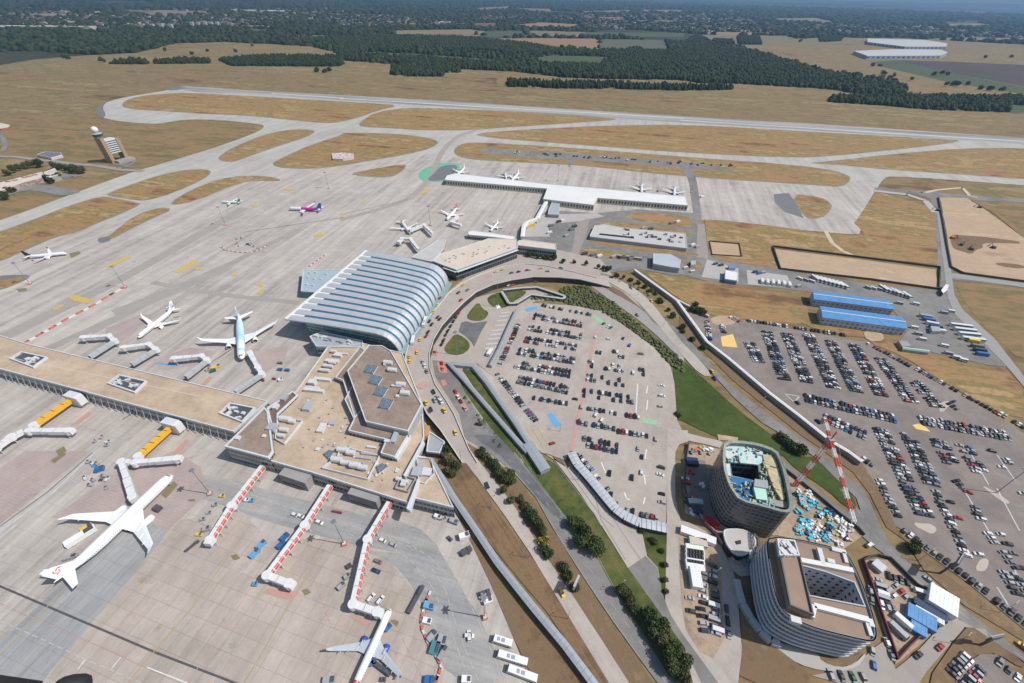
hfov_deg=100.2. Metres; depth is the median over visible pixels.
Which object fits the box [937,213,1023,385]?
service road
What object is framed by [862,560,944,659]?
fence
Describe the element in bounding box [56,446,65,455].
stand marking
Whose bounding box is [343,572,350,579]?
baggage cart
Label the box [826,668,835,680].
car
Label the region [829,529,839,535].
material stack
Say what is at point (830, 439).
tower crane
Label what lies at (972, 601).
bare verge
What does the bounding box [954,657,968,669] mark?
car
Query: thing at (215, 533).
airbridge
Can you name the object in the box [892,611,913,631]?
truck
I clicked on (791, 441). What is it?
bush
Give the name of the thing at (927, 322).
lorry
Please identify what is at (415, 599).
baggage cart
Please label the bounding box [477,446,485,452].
bush
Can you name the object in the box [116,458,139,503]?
airbridge
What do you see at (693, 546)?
site cabin
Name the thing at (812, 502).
material stack
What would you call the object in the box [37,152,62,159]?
fire station
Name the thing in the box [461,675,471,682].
baggage cart
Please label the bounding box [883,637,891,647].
car
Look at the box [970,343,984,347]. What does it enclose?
truck
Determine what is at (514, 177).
airliner
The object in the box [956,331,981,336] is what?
articulated bus
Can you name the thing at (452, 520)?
baggage cart
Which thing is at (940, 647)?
car
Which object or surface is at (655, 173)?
shoulder
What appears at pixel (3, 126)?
shed
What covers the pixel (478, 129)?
shoulder
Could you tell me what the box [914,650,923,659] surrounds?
car
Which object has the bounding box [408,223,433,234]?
airbridge
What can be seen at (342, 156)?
equipment shelter
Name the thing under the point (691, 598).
car
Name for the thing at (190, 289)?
worn lane
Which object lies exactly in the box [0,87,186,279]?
shoulder
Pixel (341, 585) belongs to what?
baggage cart
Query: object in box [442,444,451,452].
bush
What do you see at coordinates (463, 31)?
field
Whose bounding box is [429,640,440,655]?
baggage cart
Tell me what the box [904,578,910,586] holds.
car
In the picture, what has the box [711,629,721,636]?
car
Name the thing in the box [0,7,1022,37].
town houses
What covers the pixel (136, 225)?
shoulder
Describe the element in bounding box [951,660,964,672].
car
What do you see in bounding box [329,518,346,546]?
light mast
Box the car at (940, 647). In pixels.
[936,642,944,651]
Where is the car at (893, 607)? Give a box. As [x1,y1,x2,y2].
[891,604,896,612]
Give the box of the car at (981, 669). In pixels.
[975,664,987,675]
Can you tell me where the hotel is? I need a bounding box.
[750,537,876,657]
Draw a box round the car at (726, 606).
[724,604,728,613]
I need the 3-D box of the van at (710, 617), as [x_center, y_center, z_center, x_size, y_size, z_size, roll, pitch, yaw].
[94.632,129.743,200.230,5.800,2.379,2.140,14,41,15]
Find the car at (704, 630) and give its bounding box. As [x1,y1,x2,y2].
[700,627,710,633]
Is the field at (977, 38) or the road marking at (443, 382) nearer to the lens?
the road marking at (443, 382)
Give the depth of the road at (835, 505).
248.55 m
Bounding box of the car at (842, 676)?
[837,669,846,682]
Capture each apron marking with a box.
[0,452,94,537]
[1,452,92,525]
[69,295,92,302]
[106,255,129,267]
[174,260,196,272]
[418,163,459,181]
[428,165,456,180]
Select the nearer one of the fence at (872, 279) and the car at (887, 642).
the car at (887, 642)
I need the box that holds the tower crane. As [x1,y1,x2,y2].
[793,418,856,523]
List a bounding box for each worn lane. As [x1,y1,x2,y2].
[0,207,248,337]
[44,229,300,348]
[87,274,208,333]
[111,266,229,314]
[150,281,299,303]
[339,179,429,220]
[427,130,476,180]
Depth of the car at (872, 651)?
191.37 m
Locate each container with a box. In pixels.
[685,457,698,466]
[688,498,703,505]
[692,506,702,514]
[703,515,719,529]
[939,284,948,295]
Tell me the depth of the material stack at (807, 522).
238.18 m
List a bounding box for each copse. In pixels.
[390,61,460,76]
[628,34,843,49]
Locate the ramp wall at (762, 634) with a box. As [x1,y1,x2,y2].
[732,579,780,648]
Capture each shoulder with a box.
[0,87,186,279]
[0,197,140,260]
[0,275,29,289]
[106,208,169,238]
[107,169,210,200]
[122,93,394,122]
[171,176,279,204]
[218,129,313,161]
[273,133,437,168]
[352,165,405,177]
[359,108,615,129]
[454,143,849,186]
[477,125,957,157]
[774,193,802,217]
[793,194,831,218]
[813,148,1022,178]
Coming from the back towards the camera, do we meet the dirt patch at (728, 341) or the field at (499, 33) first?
the field at (499, 33)
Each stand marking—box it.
[0,201,399,419]
[0,423,421,681]
[0,448,401,682]
[50,453,65,462]
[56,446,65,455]
[69,251,79,257]
[74,376,370,625]
[156,361,185,365]
[161,481,177,497]
[231,554,239,559]
[302,589,310,594]
[390,619,398,626]
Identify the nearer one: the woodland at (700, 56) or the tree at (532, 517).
the tree at (532, 517)
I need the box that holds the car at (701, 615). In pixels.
[696,613,706,618]
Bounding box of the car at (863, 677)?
[859,672,867,682]
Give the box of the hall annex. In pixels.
[301,270,340,298]
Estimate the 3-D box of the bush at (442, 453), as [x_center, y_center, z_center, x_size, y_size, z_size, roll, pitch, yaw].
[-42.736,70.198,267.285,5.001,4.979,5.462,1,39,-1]
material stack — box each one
[794,510,803,514]
[797,515,809,528]
[798,517,804,526]
[799,500,812,510]
[806,489,812,495]
[806,528,817,540]
[807,499,818,506]
[816,506,824,515]
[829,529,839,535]
[833,539,843,546]
[844,521,853,526]
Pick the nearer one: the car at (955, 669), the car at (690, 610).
the car at (955, 669)
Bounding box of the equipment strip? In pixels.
[479,148,733,171]
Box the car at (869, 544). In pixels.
[866,542,873,547]
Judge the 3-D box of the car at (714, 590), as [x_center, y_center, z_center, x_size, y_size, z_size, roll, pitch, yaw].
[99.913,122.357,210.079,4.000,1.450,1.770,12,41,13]
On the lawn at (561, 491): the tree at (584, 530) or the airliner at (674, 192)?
the tree at (584, 530)
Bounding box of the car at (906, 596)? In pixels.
[902,593,910,599]
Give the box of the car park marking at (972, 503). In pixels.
[786,394,1022,607]
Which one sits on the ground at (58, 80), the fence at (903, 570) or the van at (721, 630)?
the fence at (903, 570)
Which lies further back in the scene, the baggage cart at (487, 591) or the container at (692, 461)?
the container at (692, 461)
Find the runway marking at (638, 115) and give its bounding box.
[272,93,1014,140]
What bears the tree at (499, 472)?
on the bare verge at (547, 663)
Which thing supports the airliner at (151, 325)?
on the apron
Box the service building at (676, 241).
[590,224,686,251]
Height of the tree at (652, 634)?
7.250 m
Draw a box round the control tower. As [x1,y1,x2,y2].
[90,126,135,163]
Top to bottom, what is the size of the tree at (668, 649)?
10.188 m
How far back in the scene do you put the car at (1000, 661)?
188.94 m
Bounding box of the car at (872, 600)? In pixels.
[869,595,874,604]
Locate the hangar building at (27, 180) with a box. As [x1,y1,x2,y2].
[0,168,62,192]
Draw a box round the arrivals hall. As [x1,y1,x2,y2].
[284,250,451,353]
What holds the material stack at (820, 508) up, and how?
on the construction ground at (785, 528)
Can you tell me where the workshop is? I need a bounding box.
[723,270,737,284]
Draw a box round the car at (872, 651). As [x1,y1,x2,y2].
[869,646,874,656]
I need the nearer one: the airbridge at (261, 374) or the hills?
the airbridge at (261, 374)
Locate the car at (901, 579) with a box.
[898,575,903,584]
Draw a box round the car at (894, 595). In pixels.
[890,592,898,598]
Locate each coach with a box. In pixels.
[410,335,414,344]
[422,316,427,326]
[486,348,493,356]
[630,256,641,260]
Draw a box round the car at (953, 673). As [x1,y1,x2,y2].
[945,667,959,679]
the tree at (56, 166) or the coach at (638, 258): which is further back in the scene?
the tree at (56, 166)
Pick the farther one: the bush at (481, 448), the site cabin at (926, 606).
the bush at (481, 448)
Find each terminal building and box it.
[224,343,454,517]
[412,230,556,280]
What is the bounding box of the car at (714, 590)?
[711,588,719,593]
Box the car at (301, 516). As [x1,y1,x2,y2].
[296,513,304,518]
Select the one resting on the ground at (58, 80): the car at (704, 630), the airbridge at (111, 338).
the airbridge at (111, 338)
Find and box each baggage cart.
[61,553,78,560]
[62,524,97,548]
[79,522,92,530]
[93,465,104,472]
[151,504,162,512]
[184,540,199,551]
[201,525,210,531]
[248,547,260,558]
[252,581,258,586]
[255,539,266,548]
[275,539,286,549]
[279,531,289,539]
[322,674,335,682]
[336,580,345,590]
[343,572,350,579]
[346,562,352,569]
[369,657,376,666]
[371,660,390,676]
[385,622,391,631]
[407,584,424,613]
[422,617,431,624]
[423,601,434,610]
[424,675,434,682]
[426,628,438,642]
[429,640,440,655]
[433,513,441,519]
[437,633,447,645]
[437,644,448,661]
[449,517,458,524]
[459,531,469,540]
[460,545,472,556]
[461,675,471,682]
[479,588,490,596]
[483,595,492,604]
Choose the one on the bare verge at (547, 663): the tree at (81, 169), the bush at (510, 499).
the bush at (510, 499)
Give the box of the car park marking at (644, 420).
[589,315,656,424]
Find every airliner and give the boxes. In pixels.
[20,247,66,260]
[39,475,172,588]
[137,300,180,337]
[197,306,277,358]
[221,198,241,204]
[289,202,323,213]
[326,608,401,682]
[391,216,417,233]
[440,203,465,219]
[453,164,471,173]
[485,219,504,231]
[506,169,525,179]
[630,180,653,191]
[663,183,685,194]
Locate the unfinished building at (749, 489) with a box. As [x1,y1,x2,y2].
[708,440,792,537]
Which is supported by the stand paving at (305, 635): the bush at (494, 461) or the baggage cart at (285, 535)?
the baggage cart at (285, 535)
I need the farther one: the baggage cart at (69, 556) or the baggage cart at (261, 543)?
the baggage cart at (261, 543)
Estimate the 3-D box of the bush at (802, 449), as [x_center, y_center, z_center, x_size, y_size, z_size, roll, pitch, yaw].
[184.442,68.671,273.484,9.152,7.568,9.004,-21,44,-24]
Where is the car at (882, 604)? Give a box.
[879,599,884,610]
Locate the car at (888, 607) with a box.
[885,603,891,611]
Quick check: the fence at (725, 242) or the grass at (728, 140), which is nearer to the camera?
the fence at (725, 242)
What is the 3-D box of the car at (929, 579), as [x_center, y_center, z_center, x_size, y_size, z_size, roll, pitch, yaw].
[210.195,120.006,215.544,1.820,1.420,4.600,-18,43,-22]
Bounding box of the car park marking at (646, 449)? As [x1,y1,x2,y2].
[601,384,647,503]
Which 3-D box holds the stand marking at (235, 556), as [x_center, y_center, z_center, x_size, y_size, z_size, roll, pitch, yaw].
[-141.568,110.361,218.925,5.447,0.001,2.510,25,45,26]
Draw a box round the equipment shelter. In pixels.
[332,152,353,160]
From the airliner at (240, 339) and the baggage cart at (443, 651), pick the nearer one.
the baggage cart at (443, 651)
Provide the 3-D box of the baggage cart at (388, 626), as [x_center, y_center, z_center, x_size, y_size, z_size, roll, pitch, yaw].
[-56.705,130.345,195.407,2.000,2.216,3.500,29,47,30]
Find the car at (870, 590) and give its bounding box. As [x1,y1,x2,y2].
[867,585,873,595]
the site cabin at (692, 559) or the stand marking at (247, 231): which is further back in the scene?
the stand marking at (247, 231)
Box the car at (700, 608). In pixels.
[695,606,705,611]
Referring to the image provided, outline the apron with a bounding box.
[0,153,873,682]
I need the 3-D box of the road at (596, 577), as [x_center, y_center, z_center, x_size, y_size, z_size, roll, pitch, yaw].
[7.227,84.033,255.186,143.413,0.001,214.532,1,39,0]
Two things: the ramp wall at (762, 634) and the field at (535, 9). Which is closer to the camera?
the ramp wall at (762, 634)
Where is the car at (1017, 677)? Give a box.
[1013,672,1021,682]
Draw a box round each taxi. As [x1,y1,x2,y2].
[558,587,564,597]
[1017,641,1023,647]
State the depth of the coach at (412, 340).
343.11 m
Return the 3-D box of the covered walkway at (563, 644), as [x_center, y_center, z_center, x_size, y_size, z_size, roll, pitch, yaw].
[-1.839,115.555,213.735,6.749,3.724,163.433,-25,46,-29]
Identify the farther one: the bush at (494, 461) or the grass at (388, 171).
the grass at (388, 171)
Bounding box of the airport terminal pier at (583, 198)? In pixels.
[445,173,687,210]
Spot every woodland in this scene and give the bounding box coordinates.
[0,0,1023,94]
[338,33,908,93]
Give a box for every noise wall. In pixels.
[633,269,862,464]
[679,300,709,317]
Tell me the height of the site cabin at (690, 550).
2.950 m
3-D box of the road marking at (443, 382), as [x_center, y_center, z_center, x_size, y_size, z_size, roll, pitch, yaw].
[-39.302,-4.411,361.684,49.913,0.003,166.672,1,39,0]
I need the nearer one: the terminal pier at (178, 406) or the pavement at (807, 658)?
the pavement at (807, 658)
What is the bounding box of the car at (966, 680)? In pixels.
[962,677,971,682]
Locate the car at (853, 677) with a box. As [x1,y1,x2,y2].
[848,671,857,682]
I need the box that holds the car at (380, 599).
[375,595,384,605]
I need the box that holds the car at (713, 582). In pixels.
[708,578,717,585]
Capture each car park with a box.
[492,303,681,522]
[690,314,706,337]
[704,318,1023,628]
[955,654,1023,682]
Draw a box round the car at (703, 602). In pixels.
[699,599,707,605]
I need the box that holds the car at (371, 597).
[366,592,375,602]
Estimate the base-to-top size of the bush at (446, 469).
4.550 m
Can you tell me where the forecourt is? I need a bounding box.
[403,241,683,466]
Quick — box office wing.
[309,331,362,355]
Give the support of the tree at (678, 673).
on the lawn at (561, 491)
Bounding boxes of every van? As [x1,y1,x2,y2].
[707,600,720,609]
[707,613,720,622]
[711,624,724,634]
[873,581,887,588]
[876,588,890,596]
[877,592,890,601]
[913,586,926,595]
[914,331,922,335]
[918,336,927,340]
[939,343,948,347]
[944,350,953,355]
[959,357,968,361]
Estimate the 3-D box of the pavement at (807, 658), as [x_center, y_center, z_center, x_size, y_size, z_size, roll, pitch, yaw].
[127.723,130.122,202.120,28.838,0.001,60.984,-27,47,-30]
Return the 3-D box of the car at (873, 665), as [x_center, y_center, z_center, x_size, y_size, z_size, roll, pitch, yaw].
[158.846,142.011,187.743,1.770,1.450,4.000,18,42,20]
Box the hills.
[553,0,1023,11]
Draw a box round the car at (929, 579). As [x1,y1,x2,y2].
[923,575,934,583]
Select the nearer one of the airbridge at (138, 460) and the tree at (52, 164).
the airbridge at (138, 460)
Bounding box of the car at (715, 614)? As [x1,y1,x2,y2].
[711,611,720,617]
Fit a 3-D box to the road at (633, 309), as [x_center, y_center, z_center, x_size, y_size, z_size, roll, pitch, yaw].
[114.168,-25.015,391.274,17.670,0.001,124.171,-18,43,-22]
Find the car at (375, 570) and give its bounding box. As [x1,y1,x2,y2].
[371,567,380,573]
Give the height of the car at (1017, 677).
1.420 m
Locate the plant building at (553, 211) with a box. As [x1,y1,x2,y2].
[548,202,559,217]
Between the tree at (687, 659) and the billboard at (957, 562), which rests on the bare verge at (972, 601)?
the billboard at (957, 562)
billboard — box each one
[573,574,579,590]
[939,553,965,573]
[979,633,1005,645]
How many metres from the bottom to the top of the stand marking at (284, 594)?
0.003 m
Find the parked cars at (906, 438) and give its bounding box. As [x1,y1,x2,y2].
[408,267,1023,624]
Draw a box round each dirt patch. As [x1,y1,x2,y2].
[711,316,883,340]
[721,334,929,431]
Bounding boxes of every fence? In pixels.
[684,442,691,507]
[699,513,744,566]
[709,240,741,256]
[772,245,940,289]
[785,467,865,535]
[862,553,927,589]
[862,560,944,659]
[938,197,1023,281]
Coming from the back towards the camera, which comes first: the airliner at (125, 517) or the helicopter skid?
the airliner at (125, 517)
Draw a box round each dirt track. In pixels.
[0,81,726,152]
[823,187,977,254]
[950,235,1023,267]
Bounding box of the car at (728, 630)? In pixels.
[726,627,731,639]
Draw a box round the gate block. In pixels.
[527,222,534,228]
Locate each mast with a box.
[10,262,31,284]
[188,467,212,496]
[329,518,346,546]
[479,593,487,620]
[495,282,499,308]
[996,467,1023,492]
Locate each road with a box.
[0,132,135,177]
[0,155,143,171]
[202,475,500,682]
[405,263,611,462]
[433,360,673,682]
[458,321,486,345]
[466,456,628,682]
[474,435,559,518]
[475,362,700,682]
[567,155,701,227]
[571,218,707,258]
[591,286,682,355]
[600,275,709,375]
[601,273,1023,660]
[628,556,717,682]
[665,428,741,682]
[672,430,722,447]
[782,459,864,530]
[811,618,987,682]
[874,190,938,212]
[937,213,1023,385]
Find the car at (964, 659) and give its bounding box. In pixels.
[957,654,970,666]
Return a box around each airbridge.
[0,429,24,453]
[24,399,76,438]
[78,333,119,358]
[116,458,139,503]
[119,341,160,365]
[130,427,183,468]
[169,353,211,378]
[203,465,265,546]
[233,350,265,393]
[261,484,332,591]
[348,500,392,620]
[397,237,419,250]
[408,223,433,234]
[450,215,461,226]
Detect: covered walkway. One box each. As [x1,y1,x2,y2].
[432,458,598,682]
[488,309,517,367]
[567,451,667,535]
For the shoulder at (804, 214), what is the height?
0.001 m
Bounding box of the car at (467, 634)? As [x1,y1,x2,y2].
[464,633,473,638]
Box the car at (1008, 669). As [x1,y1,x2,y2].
[1004,665,1012,674]
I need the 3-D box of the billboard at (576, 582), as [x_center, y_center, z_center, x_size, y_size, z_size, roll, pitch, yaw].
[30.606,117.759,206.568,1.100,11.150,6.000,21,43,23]
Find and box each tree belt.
[109,53,344,66]
[505,76,733,90]
[827,91,1023,111]
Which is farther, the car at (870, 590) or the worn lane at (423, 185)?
the worn lane at (423, 185)
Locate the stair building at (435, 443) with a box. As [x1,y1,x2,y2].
[426,432,444,457]
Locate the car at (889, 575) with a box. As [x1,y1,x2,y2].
[886,571,892,580]
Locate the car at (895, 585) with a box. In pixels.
[892,582,899,588]
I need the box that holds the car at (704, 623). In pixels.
[698,620,708,625]
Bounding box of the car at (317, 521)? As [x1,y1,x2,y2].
[315,519,323,524]
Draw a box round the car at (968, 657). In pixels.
[960,651,974,663]
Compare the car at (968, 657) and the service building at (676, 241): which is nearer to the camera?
the car at (968, 657)
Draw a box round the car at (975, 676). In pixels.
[968,670,981,682]
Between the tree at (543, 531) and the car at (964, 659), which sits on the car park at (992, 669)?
the car at (964, 659)
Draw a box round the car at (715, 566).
[709,562,718,568]
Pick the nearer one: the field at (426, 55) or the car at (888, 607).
the car at (888, 607)
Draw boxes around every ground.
[0,0,1023,92]
[0,38,1023,682]
[679,525,937,663]
[682,444,862,548]
[688,460,716,518]
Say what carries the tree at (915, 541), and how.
on the bare verge at (972, 601)
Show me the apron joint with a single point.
(125, 639)
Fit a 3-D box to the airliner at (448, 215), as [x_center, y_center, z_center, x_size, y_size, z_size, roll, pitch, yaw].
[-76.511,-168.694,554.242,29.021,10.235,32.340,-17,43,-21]
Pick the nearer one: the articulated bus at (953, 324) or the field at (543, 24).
the articulated bus at (953, 324)
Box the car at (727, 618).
[725,615,730,626]
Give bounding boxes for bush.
[440,451,446,457]
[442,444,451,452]
[443,455,454,464]
[444,466,450,472]
[447,466,456,477]
[450,460,462,470]
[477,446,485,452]
[481,451,491,461]
[487,457,499,465]
[491,463,501,471]
[499,485,506,493]
[506,496,514,503]
[538,535,549,545]
[538,543,549,554]
[543,548,554,560]
[558,560,569,572]
[563,570,572,582]
[569,581,580,592]
[652,539,659,544]
[660,561,668,567]
[670,312,675,317]
[675,410,681,416]
[679,323,686,328]
[691,301,698,306]
[696,307,704,313]
[699,344,706,350]
[776,430,788,443]
[782,434,789,441]
[783,437,794,446]
[787,442,797,452]
[792,443,808,456]
[985,86,994,89]
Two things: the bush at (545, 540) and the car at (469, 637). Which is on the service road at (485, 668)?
the car at (469, 637)
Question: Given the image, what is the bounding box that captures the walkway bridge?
[520,201,547,238]
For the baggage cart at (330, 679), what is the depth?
179.56 m
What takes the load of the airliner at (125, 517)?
on the stand paving at (108, 571)
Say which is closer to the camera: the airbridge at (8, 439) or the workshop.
the airbridge at (8, 439)
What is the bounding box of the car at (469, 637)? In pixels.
[467,630,471,641]
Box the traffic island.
[915,401,1009,570]
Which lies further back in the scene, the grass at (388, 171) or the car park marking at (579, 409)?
the grass at (388, 171)
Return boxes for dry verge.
[581,213,764,268]
[630,215,685,221]
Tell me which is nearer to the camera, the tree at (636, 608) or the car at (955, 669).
the car at (955, 669)
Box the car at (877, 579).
[872,576,882,582]
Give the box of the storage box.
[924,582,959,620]
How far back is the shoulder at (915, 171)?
744.76 m
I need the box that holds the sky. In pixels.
[815,0,1023,3]
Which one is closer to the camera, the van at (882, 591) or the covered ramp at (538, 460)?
the van at (882, 591)
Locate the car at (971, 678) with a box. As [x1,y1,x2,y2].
[965,673,977,682]
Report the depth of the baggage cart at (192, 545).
221.97 m
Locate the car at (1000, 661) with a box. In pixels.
[995,657,1004,667]
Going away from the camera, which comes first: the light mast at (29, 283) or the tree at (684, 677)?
the tree at (684, 677)
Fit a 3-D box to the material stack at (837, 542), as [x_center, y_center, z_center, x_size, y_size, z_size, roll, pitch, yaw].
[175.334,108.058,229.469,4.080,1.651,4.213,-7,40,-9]
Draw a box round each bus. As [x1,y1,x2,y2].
[492,634,512,647]
[496,649,527,666]
[506,663,537,682]
[810,274,819,281]
[878,284,888,291]
[948,322,973,327]
[952,326,977,332]
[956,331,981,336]
[960,335,986,342]
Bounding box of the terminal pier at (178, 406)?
[0,335,269,440]
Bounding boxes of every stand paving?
[0,314,287,531]
[0,522,165,680]
[44,512,442,682]
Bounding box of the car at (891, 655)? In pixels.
[887,649,896,661]
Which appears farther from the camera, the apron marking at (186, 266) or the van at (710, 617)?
the apron marking at (186, 266)
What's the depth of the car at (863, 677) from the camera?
183.95 m
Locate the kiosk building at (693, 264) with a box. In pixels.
[690,260,695,267]
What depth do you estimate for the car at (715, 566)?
218.98 m
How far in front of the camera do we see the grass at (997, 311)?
424.10 m
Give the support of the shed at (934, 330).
on the ground at (58, 80)
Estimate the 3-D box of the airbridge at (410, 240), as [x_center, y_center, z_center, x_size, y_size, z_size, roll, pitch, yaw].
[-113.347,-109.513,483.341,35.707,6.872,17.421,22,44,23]
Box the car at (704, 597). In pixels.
[698,593,707,600]
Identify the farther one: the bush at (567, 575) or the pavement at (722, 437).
the pavement at (722, 437)
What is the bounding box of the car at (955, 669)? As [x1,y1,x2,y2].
[948,663,961,675]
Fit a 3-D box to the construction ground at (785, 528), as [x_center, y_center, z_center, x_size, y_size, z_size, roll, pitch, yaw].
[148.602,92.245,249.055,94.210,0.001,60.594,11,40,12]
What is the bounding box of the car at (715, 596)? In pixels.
[711,593,719,599]
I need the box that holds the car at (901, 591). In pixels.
[897,588,905,594]
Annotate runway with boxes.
[182,87,1023,143]
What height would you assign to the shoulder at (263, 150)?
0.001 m
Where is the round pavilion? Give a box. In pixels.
[720,528,759,562]
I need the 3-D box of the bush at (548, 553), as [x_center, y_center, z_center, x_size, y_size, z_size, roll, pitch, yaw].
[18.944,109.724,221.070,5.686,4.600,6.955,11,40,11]
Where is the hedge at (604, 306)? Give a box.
[531,285,684,372]
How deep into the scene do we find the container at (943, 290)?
427.36 m
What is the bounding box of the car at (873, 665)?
[871,660,876,670]
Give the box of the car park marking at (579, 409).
[569,332,596,450]
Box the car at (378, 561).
[373,558,382,564]
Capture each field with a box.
[30,13,65,15]
[142,10,205,14]
[366,52,490,59]
[396,29,483,34]
[475,23,495,25]
[478,6,508,8]
[484,30,525,36]
[494,38,598,48]
[517,8,550,11]
[519,22,576,26]
[527,30,584,36]
[535,55,603,62]
[584,10,629,12]
[585,32,683,36]
[599,39,666,49]
[644,10,682,11]
[647,273,807,324]
[703,35,797,45]
[704,192,938,268]
[708,32,768,34]
[775,249,937,286]
[776,18,831,22]
[798,316,1023,416]
[802,37,851,41]
[872,60,1023,93]
[899,60,1023,85]
[907,84,1013,94]
[920,21,976,23]
[931,37,1023,40]
[940,197,1023,279]
[949,23,988,25]
[1010,105,1023,112]
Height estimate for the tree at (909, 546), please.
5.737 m
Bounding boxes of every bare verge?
[438,443,651,682]
[449,451,608,682]
[610,285,1023,640]
[739,609,1023,682]
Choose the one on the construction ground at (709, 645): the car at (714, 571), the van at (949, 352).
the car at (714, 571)
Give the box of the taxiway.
[0,86,1023,263]
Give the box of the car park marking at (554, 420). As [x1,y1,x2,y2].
[525,306,560,427]
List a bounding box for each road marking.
[0,468,506,682]
[77,657,187,682]
[415,381,428,388]
[432,350,468,410]
[470,336,1022,682]
[485,311,509,348]
[493,451,646,655]
[526,427,548,449]
[554,458,643,564]
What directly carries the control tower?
on the ground at (58, 80)
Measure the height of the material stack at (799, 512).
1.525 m
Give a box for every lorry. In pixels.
[918,313,932,317]
[921,316,935,321]
[925,320,939,324]
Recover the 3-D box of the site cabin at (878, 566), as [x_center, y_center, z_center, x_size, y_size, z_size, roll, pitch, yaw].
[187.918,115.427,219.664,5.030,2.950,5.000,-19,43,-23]
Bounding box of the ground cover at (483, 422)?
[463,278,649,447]
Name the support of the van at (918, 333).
on the yard at (933, 303)
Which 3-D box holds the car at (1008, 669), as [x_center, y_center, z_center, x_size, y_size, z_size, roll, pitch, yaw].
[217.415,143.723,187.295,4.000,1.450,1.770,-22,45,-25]
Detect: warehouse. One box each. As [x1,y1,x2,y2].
[0,25,57,27]
[36,25,96,29]
[231,9,284,11]
[652,253,680,272]
[809,291,894,314]
[816,306,907,334]
[853,49,947,58]
[866,38,947,48]
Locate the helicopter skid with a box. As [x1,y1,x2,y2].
[0,673,92,682]
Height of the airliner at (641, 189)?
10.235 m
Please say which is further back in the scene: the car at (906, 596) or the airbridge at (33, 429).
the airbridge at (33, 429)
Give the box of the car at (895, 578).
[892,574,897,582]
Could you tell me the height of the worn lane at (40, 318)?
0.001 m
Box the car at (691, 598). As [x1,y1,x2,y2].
[685,595,694,600]
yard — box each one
[1,161,129,197]
[519,187,1023,381]
[521,213,791,287]
[710,242,740,256]
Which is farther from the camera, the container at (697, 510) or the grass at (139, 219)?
the grass at (139, 219)
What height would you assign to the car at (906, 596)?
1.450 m
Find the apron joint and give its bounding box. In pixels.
[0,316,236,682]
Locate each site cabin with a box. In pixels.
[679,525,715,546]
[684,543,704,555]
[684,548,704,559]
[684,552,704,565]
[684,558,704,572]
[688,536,707,548]
[688,565,703,590]
[869,559,886,573]
[904,602,936,633]
[909,619,927,639]
[911,596,948,623]
[915,605,944,626]
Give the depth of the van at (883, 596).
208.05 m
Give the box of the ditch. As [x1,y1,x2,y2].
[970,199,1023,237]
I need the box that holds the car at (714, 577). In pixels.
[710,574,717,579]
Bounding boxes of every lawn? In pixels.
[444,291,525,447]
[458,378,689,682]
[627,525,666,594]
[673,361,855,507]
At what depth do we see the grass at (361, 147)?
776.96 m
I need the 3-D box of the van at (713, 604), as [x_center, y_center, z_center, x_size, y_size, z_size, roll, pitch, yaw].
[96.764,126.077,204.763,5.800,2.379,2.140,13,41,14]
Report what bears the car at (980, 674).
on the car park at (992, 669)
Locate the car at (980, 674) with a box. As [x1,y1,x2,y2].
[972,667,984,678]
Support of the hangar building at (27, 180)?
on the ground at (58, 80)
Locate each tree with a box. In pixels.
[0,191,9,199]
[1,169,11,175]
[6,165,16,172]
[8,186,16,191]
[13,164,21,170]
[20,162,27,168]
[33,158,43,166]
[46,177,54,182]
[48,161,56,167]
[53,163,61,169]
[66,164,77,173]
[76,165,85,173]
[494,468,504,476]
[499,474,508,482]
[506,468,514,475]
[507,475,516,484]
[517,493,524,503]
[521,501,530,509]
[523,507,531,517]
[528,514,538,523]
[533,517,542,525]
[536,522,544,532]
[539,525,547,537]
[566,514,579,528]
[571,517,585,533]
[573,532,589,547]
[579,523,591,535]
[585,529,594,541]
[585,535,606,557]
[615,583,626,595]
[622,587,633,599]
[624,595,636,606]
[630,603,641,614]
[642,605,658,625]
[647,624,660,641]
[649,616,670,634]
[656,631,671,648]
[662,642,675,661]
[663,655,678,675]
[668,638,683,658]
[673,658,683,677]
[675,668,692,682]
[680,653,693,669]
[904,541,917,552]
[909,544,921,553]
[910,539,923,547]
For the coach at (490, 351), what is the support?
on the forecourt
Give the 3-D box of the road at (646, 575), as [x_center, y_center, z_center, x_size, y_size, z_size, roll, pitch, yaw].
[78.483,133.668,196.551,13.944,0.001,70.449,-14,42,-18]
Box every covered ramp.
[447,361,526,454]
[451,362,530,442]
[500,286,565,305]
[523,441,550,474]
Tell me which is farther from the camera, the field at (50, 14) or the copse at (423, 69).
the field at (50, 14)
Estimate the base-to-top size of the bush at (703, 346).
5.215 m
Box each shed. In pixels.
[0,123,10,129]
[728,265,735,270]
[896,340,910,348]
[928,326,940,333]
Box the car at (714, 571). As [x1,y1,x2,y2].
[709,568,717,574]
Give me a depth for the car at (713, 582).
212.53 m
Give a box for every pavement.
[717,434,737,439]
[728,557,865,670]
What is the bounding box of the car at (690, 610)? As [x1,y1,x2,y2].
[686,608,695,614]
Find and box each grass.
[0,75,851,167]
[0,192,1023,357]
[0,197,136,259]
[0,276,24,288]
[108,208,167,238]
[110,169,209,199]
[124,93,392,122]
[173,176,276,203]
[220,129,312,160]
[274,133,436,167]
[355,165,404,176]
[360,108,613,129]
[455,143,849,185]
[479,125,956,156]
[795,195,829,217]
[815,148,1023,178]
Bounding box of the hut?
[901,347,929,354]
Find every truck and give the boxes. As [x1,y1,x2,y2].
[888,619,909,641]
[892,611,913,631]
[967,338,981,343]
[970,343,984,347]
[973,347,987,351]
[975,351,989,356]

